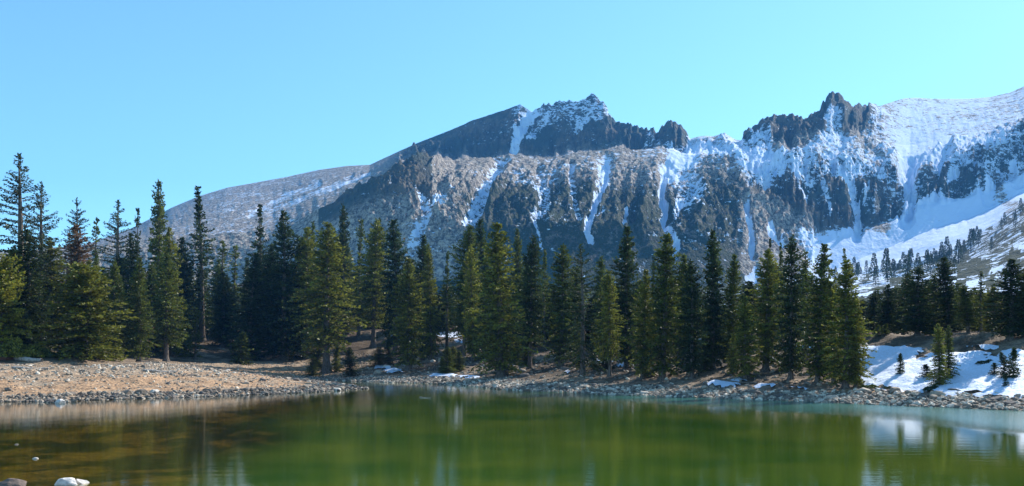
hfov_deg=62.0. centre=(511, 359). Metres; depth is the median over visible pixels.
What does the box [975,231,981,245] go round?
distant conifer
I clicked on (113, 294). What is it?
spruce tree
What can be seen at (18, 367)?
fallen log
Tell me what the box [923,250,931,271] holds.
distant conifer
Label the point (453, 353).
young conifer
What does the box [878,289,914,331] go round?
spruce tree
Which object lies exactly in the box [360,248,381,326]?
spruce tree
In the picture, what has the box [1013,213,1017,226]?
distant conifer
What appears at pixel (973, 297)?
spruce tree
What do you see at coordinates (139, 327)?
spruce tree
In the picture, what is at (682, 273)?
spruce tree
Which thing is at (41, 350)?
shrub
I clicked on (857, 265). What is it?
distant conifer
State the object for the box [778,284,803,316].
spruce tree
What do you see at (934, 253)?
distant conifer
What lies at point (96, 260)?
spruce tree
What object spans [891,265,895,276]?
distant conifer
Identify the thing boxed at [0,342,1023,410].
shore gravel
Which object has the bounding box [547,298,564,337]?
spruce tree
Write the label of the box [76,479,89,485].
boulder
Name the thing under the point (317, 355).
young conifer
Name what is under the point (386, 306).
spruce tree
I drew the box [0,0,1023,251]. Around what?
sky
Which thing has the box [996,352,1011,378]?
sapling
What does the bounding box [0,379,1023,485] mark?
water
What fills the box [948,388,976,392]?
fallen log
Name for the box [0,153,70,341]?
spruce tree
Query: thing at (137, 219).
spruce tree
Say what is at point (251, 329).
spruce tree
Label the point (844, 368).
spruce tree
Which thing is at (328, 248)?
spruce tree
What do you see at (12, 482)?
boulder
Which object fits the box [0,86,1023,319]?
mountains
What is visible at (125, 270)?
spruce tree
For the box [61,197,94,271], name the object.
spruce tree
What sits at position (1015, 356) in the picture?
sapling
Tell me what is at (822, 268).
spruce tree
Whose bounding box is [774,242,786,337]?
spruce tree
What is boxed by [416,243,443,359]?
spruce tree
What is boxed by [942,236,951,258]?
distant conifer
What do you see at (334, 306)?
spruce tree
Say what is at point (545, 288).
spruce tree
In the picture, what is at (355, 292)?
spruce tree
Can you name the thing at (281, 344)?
spruce tree
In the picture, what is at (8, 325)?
spruce tree
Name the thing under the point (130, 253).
spruce tree
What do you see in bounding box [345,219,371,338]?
spruce tree
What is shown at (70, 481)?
boulder
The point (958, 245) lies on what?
distant conifer
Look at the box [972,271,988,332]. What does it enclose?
spruce tree
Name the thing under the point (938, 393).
rock
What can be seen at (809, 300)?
spruce tree
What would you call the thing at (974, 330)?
spruce tree
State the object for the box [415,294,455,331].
spruce tree
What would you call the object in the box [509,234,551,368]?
spruce tree
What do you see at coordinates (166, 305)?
spruce tree
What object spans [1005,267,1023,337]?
spruce tree
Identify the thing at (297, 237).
spruce tree
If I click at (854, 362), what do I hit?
spruce tree
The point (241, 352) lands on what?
sapling
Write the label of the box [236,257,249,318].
spruce tree
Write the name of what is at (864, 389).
rock
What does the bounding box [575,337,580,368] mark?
young conifer
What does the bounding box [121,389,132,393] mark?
rock
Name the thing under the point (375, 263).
spruce tree
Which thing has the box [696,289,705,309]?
spruce tree
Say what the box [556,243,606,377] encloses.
spruce tree
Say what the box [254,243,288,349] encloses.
spruce tree
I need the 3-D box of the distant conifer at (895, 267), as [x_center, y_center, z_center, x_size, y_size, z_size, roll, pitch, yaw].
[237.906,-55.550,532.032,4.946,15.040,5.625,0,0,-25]
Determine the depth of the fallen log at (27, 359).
65.01 m
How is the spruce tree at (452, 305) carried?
on the ground
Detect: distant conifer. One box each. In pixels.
[851,257,857,272]
[854,263,859,276]
[864,260,868,273]
[869,253,878,277]
[872,267,878,284]
[880,248,890,277]
[883,258,892,281]
[890,259,897,277]
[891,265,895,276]
[900,252,906,268]
[901,255,911,279]
[906,248,914,270]
[914,252,920,269]
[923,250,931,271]
[927,255,934,276]
[932,248,936,263]
[937,242,944,260]
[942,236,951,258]
[947,243,953,261]
[952,256,957,271]
[954,239,963,263]
[966,228,975,252]
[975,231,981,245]
[989,237,993,249]
[1003,212,1006,225]
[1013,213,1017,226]
[1017,198,1023,213]
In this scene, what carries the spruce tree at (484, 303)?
on the ground
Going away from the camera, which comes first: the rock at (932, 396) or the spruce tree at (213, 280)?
the rock at (932, 396)
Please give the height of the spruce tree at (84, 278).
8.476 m
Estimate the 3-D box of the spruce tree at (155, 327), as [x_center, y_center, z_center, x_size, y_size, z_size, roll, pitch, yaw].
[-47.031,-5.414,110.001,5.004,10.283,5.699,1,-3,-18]
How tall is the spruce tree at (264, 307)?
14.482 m
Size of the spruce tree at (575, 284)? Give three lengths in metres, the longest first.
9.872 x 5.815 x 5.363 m
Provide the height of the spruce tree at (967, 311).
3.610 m
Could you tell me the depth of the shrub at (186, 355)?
112.79 m
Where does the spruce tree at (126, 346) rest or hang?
on the ground
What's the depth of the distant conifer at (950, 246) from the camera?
547.52 m
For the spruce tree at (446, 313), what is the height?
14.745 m
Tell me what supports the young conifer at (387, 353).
on the ground
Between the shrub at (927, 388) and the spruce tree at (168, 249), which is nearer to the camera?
the shrub at (927, 388)
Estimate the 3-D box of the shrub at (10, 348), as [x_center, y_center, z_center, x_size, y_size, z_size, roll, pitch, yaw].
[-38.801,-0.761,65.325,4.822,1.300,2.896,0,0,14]
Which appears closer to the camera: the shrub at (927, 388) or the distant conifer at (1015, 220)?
the shrub at (927, 388)
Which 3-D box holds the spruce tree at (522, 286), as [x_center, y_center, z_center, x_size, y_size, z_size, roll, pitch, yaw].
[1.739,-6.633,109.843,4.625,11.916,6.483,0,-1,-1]
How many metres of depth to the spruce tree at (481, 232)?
122.54 m
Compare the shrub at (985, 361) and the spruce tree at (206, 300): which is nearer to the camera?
the shrub at (985, 361)
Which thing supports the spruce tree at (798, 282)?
on the ground
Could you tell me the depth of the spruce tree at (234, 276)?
145.81 m
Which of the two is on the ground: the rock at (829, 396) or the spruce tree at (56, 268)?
the spruce tree at (56, 268)
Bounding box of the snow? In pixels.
[374,331,1023,397]
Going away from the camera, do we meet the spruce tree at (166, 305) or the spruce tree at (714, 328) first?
the spruce tree at (714, 328)
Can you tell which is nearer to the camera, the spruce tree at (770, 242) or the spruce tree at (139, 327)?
the spruce tree at (770, 242)
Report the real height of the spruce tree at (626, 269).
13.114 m
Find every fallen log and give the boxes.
[0,355,12,359]
[11,366,47,368]
[14,357,43,361]
[143,369,176,371]
[715,379,757,383]
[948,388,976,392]
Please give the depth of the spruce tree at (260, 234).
132.24 m
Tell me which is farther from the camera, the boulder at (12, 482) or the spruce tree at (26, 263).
the spruce tree at (26, 263)
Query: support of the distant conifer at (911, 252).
on the mountains
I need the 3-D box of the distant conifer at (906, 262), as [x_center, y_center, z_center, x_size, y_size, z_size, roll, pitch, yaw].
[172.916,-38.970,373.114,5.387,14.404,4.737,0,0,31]
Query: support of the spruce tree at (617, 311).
on the ground
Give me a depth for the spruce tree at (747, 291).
75.36 m
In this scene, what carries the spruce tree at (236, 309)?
on the ground
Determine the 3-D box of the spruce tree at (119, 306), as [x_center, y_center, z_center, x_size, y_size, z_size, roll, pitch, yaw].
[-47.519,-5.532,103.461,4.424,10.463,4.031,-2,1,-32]
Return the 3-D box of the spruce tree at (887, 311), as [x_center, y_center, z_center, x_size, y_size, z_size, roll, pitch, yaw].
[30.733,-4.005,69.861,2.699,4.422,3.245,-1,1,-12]
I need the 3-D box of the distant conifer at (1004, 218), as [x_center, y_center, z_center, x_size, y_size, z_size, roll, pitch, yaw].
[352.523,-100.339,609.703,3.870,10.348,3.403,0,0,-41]
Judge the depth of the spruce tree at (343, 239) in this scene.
139.13 m
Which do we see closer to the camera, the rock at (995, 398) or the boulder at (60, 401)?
the rock at (995, 398)
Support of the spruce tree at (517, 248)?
on the ground
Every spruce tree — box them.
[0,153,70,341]
[0,253,33,354]
[3,244,43,343]
[10,181,71,351]
[10,228,64,350]
[22,261,138,361]
[33,240,73,351]
[58,224,98,290]
[58,263,97,346]
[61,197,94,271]
[86,260,108,340]
[90,199,135,292]
[91,217,100,267]
[91,255,106,324]
[100,261,133,354]
[100,267,109,296]
[103,272,136,352]
[109,257,132,321]
[118,232,145,343]
[118,286,155,357]
[119,257,160,361]
[133,208,141,260]
[137,264,174,355]
[142,255,192,361]
[143,285,163,354]
[145,178,175,299]
[155,227,192,356]
[171,237,198,335]
[172,296,194,353]
[174,256,200,340]
[185,310,208,359]
[186,185,216,341]
[188,273,214,337]
[203,272,241,347]
[205,260,221,332]
[211,275,239,338]
[212,240,234,337]
[217,254,274,360]
[229,245,244,311]
[230,292,243,330]
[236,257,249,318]
[242,203,269,331]
[247,258,280,347]
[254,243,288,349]
[257,210,313,360]
[281,227,329,359]
[287,222,370,373]
[288,237,316,337]
[292,236,309,353]
[311,221,318,337]
[322,257,345,337]
[325,234,357,323]
[335,204,354,337]
[336,244,363,334]
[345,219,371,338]
[351,269,365,326]
[352,218,389,347]
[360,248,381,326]
[361,271,382,329]
[374,219,413,352]
[377,279,389,328]
[387,258,432,370]
[405,259,421,329]
[413,234,439,360]
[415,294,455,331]
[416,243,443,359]
[437,288,457,328]
[438,265,473,321]
[440,251,456,350]
[446,224,483,356]
[456,267,493,348]
[457,244,484,360]
[465,222,538,377]
[467,274,497,340]
[473,218,491,287]
[486,281,524,351]
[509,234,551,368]
[510,228,524,333]
[513,264,539,348]
[533,288,554,342]
[536,248,553,346]
[542,243,580,366]
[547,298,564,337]
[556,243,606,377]
[559,274,594,353]
[585,292,603,343]
[585,305,590,347]
[589,255,607,354]
[591,269,628,376]
[603,225,643,368]
[610,286,623,344]
[624,269,661,379]
[628,279,650,341]
[639,233,687,379]
[648,255,656,319]
[651,286,666,352]
[669,254,698,360]
[673,258,710,379]
[696,229,736,370]
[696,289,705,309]
[700,312,737,346]
[715,309,736,347]
[717,253,749,366]
[726,296,764,379]
[737,281,761,345]
[737,282,757,319]
[743,248,789,371]
[758,266,787,315]
[765,238,776,335]
[766,234,809,379]
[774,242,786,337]
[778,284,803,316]
[792,268,814,302]
[794,243,838,383]
[794,286,823,326]
[795,249,816,361]
[814,259,877,389]
[816,280,844,383]
[817,284,851,325]
[842,248,848,331]
[843,293,868,386]
[859,299,879,331]
[862,291,883,333]
[865,284,901,333]
[865,289,883,329]
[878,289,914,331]
[890,274,914,334]
[891,265,937,335]
[922,274,945,334]
[924,257,973,334]
[924,323,952,385]
[942,325,960,378]
[943,288,965,330]
[949,284,982,333]
[953,283,978,315]
[964,288,978,328]
[964,295,996,331]
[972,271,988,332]
[977,259,1023,341]
[979,287,1006,332]
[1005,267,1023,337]
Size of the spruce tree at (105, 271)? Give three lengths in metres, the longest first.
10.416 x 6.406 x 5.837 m
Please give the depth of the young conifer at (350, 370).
100.98 m
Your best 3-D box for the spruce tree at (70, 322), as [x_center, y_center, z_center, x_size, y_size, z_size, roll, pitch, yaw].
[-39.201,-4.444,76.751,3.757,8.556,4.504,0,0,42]
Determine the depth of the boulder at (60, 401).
46.50 m
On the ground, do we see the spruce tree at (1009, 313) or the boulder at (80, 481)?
the spruce tree at (1009, 313)
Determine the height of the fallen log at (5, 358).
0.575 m
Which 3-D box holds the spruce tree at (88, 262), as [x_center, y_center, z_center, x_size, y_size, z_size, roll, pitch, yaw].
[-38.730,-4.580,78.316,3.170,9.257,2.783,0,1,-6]
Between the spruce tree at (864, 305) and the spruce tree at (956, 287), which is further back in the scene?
the spruce tree at (956, 287)
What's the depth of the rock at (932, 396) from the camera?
44.99 m
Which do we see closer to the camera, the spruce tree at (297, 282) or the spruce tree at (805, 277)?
the spruce tree at (805, 277)
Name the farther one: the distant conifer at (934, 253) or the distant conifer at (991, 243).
the distant conifer at (934, 253)
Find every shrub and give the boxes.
[0,341,43,357]
[17,345,66,357]
[100,352,126,357]
[177,353,201,356]
[857,384,879,387]
[922,385,938,390]
[975,359,991,363]
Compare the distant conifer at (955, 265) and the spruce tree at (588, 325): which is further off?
the distant conifer at (955, 265)
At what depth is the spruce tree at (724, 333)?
74.56 m
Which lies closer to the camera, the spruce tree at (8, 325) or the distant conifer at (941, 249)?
the spruce tree at (8, 325)
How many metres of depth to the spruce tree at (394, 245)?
122.25 m
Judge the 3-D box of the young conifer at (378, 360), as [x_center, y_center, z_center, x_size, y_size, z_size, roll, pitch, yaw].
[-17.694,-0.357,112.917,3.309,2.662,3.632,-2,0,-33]
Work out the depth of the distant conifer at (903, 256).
611.31 m
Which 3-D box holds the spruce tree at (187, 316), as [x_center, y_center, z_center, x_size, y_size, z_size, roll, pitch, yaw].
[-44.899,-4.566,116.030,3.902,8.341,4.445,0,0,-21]
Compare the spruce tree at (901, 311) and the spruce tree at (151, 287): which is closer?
the spruce tree at (901, 311)
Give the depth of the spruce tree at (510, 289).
104.30 m
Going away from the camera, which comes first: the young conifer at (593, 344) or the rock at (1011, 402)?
the rock at (1011, 402)
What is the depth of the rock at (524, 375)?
79.80 m
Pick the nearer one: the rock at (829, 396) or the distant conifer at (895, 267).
the rock at (829, 396)
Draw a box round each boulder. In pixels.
[0,478,26,485]
[54,477,77,485]
[55,399,65,402]
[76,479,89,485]
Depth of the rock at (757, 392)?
52.53 m
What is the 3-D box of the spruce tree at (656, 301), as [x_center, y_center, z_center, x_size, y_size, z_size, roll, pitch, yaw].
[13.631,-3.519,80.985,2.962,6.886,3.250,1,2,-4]
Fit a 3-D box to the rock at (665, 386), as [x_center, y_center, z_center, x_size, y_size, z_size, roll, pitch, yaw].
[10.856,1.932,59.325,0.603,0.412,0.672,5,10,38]
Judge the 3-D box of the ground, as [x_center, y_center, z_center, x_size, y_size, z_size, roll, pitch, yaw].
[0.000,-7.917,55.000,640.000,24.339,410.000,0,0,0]
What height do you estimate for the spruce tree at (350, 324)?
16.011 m
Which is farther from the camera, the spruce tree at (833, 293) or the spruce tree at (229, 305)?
the spruce tree at (229, 305)
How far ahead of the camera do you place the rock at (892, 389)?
48.09 m
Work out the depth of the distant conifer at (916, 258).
462.30 m
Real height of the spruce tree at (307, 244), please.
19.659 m
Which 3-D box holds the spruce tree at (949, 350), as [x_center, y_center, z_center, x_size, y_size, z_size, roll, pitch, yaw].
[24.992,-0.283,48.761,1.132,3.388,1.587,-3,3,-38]
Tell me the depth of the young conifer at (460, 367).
94.74 m
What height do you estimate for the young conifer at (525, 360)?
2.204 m
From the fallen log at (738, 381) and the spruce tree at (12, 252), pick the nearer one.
the fallen log at (738, 381)
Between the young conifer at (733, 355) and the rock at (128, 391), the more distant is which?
the young conifer at (733, 355)
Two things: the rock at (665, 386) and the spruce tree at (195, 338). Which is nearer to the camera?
the rock at (665, 386)
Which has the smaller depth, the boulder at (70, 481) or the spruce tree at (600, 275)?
the boulder at (70, 481)
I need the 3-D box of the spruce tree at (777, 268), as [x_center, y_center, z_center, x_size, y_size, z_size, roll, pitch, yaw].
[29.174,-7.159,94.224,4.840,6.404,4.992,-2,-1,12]
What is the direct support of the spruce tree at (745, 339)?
on the ground
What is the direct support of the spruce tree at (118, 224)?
on the ground
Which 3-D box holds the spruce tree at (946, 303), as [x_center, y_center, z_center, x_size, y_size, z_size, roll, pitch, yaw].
[31.325,-4.470,61.200,3.450,5.836,2.939,-2,-1,21]
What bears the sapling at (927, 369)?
on the ground
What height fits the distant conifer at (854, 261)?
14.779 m
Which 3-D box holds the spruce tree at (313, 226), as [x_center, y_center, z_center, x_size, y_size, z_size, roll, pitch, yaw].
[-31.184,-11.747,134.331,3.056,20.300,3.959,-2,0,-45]
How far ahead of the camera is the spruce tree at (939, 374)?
47.55 m
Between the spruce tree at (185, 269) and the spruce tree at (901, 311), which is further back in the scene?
the spruce tree at (185, 269)
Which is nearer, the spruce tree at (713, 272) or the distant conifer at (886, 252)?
the spruce tree at (713, 272)
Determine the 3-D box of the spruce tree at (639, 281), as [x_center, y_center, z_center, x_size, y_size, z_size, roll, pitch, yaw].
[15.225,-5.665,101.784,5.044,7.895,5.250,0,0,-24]
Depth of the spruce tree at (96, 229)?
128.22 m
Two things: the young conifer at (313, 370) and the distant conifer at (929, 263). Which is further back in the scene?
the distant conifer at (929, 263)
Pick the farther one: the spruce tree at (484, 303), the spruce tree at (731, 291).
the spruce tree at (484, 303)
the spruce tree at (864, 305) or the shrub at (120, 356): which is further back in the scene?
the spruce tree at (864, 305)
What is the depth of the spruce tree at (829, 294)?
54.41 m
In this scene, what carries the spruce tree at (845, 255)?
on the ground
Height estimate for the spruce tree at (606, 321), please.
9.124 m
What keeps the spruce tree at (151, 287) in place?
on the ground
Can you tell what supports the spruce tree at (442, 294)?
on the ground
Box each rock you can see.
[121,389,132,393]
[134,389,146,392]
[520,373,529,377]
[663,384,671,388]
[749,390,760,394]
[760,385,770,389]
[824,395,838,398]
[857,387,869,390]
[889,387,900,392]
[929,394,937,398]
[930,391,942,395]
[990,396,1003,399]
[1003,400,1015,404]
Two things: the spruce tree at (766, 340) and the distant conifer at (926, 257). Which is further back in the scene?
the distant conifer at (926, 257)
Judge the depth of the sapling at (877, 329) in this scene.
63.01 m
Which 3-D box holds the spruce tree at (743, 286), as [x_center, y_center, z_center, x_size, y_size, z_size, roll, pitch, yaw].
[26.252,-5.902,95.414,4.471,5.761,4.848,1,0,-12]
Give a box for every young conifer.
[304,354,321,376]
[309,345,322,368]
[337,347,363,376]
[368,347,390,365]
[382,336,393,364]
[436,356,445,372]
[439,346,458,373]
[444,346,464,368]
[452,350,465,371]
[488,361,513,375]
[517,346,538,365]
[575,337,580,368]
[585,340,601,369]
[596,339,618,368]
[696,344,717,372]
[724,332,739,374]
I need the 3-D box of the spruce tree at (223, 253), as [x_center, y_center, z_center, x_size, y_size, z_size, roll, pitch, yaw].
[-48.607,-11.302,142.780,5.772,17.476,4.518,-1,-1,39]
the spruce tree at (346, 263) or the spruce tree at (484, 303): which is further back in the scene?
the spruce tree at (346, 263)
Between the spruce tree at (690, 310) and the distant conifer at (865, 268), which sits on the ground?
the spruce tree at (690, 310)
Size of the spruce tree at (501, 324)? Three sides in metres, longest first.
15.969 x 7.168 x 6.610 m
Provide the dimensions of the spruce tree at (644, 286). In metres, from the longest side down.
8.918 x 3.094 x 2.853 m
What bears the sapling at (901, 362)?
on the ground
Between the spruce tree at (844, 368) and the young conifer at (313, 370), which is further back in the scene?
the young conifer at (313, 370)
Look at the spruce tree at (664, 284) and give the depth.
64.29 m
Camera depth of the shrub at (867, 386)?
50.23 m
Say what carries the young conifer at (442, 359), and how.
on the ground
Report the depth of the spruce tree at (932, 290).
64.31 m
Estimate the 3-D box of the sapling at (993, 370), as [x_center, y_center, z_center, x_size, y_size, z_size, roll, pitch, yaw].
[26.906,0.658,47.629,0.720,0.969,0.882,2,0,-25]
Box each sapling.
[228,331,255,364]
[331,347,343,371]
[873,325,882,336]
[880,323,889,334]
[895,353,905,373]
[917,364,932,377]
[988,363,999,375]
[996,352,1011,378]
[1002,374,1008,386]
[1003,347,1021,377]
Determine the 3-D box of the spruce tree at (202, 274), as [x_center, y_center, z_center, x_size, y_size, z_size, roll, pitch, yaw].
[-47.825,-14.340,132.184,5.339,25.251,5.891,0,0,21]
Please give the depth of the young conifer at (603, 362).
76.28 m
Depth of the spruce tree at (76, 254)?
97.70 m
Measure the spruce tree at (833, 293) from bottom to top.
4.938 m
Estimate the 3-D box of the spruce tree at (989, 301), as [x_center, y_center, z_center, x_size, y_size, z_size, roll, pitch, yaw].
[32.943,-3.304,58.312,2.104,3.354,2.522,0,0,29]
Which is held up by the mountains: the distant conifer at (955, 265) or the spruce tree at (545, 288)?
the distant conifer at (955, 265)
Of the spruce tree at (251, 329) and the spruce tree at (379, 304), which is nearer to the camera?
the spruce tree at (251, 329)
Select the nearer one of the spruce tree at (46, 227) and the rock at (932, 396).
the rock at (932, 396)
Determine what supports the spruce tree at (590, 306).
on the ground
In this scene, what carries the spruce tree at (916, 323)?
on the ground
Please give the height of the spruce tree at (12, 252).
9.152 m
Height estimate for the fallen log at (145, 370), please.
0.285 m
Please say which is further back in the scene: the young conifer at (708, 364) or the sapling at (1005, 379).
the young conifer at (708, 364)
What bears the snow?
on the ground
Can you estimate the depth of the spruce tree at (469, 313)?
103.47 m
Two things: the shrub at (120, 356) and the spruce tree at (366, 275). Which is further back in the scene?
the spruce tree at (366, 275)
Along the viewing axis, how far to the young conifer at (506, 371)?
84.29 m
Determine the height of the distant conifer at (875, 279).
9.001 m
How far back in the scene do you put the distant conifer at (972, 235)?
563.89 m
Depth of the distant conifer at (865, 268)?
680.05 m
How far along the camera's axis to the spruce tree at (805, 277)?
64.26 m
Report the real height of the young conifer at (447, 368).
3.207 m
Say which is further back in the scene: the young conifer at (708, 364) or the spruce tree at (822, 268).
the young conifer at (708, 364)
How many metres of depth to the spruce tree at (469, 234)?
109.58 m
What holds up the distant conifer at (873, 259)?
on the mountains
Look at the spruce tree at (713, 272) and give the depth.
65.13 m
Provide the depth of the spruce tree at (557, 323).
86.57 m
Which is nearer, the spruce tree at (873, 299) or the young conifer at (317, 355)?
the spruce tree at (873, 299)
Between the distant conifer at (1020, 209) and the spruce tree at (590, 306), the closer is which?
the spruce tree at (590, 306)
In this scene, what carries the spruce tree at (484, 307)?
on the ground
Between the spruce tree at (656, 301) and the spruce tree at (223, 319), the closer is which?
the spruce tree at (656, 301)
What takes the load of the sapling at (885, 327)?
on the ground
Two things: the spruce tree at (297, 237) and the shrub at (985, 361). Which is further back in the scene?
the spruce tree at (297, 237)
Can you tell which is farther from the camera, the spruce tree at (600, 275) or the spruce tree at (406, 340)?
the spruce tree at (406, 340)
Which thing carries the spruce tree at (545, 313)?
on the ground
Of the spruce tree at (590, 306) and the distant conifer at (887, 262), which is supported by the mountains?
the distant conifer at (887, 262)
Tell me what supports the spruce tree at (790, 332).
on the ground
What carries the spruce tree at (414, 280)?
on the ground
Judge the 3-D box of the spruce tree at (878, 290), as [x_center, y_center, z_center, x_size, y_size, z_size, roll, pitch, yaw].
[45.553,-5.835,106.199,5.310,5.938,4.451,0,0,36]
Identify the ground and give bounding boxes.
[0,316,1023,485]
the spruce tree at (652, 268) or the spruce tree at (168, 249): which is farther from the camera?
the spruce tree at (168, 249)
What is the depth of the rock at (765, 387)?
54.53 m
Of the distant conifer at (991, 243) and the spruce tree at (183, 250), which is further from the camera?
the distant conifer at (991, 243)
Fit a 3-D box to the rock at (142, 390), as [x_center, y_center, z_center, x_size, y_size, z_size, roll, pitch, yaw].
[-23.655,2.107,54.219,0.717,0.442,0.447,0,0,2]
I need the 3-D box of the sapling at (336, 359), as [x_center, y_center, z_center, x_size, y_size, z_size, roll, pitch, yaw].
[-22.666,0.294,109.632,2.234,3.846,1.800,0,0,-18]
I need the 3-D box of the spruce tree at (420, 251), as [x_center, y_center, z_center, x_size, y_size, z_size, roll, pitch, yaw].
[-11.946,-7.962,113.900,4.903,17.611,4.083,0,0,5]
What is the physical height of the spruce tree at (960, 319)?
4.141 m
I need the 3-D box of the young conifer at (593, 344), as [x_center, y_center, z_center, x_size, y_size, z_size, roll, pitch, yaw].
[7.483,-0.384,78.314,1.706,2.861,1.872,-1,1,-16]
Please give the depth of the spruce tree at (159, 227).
120.46 m

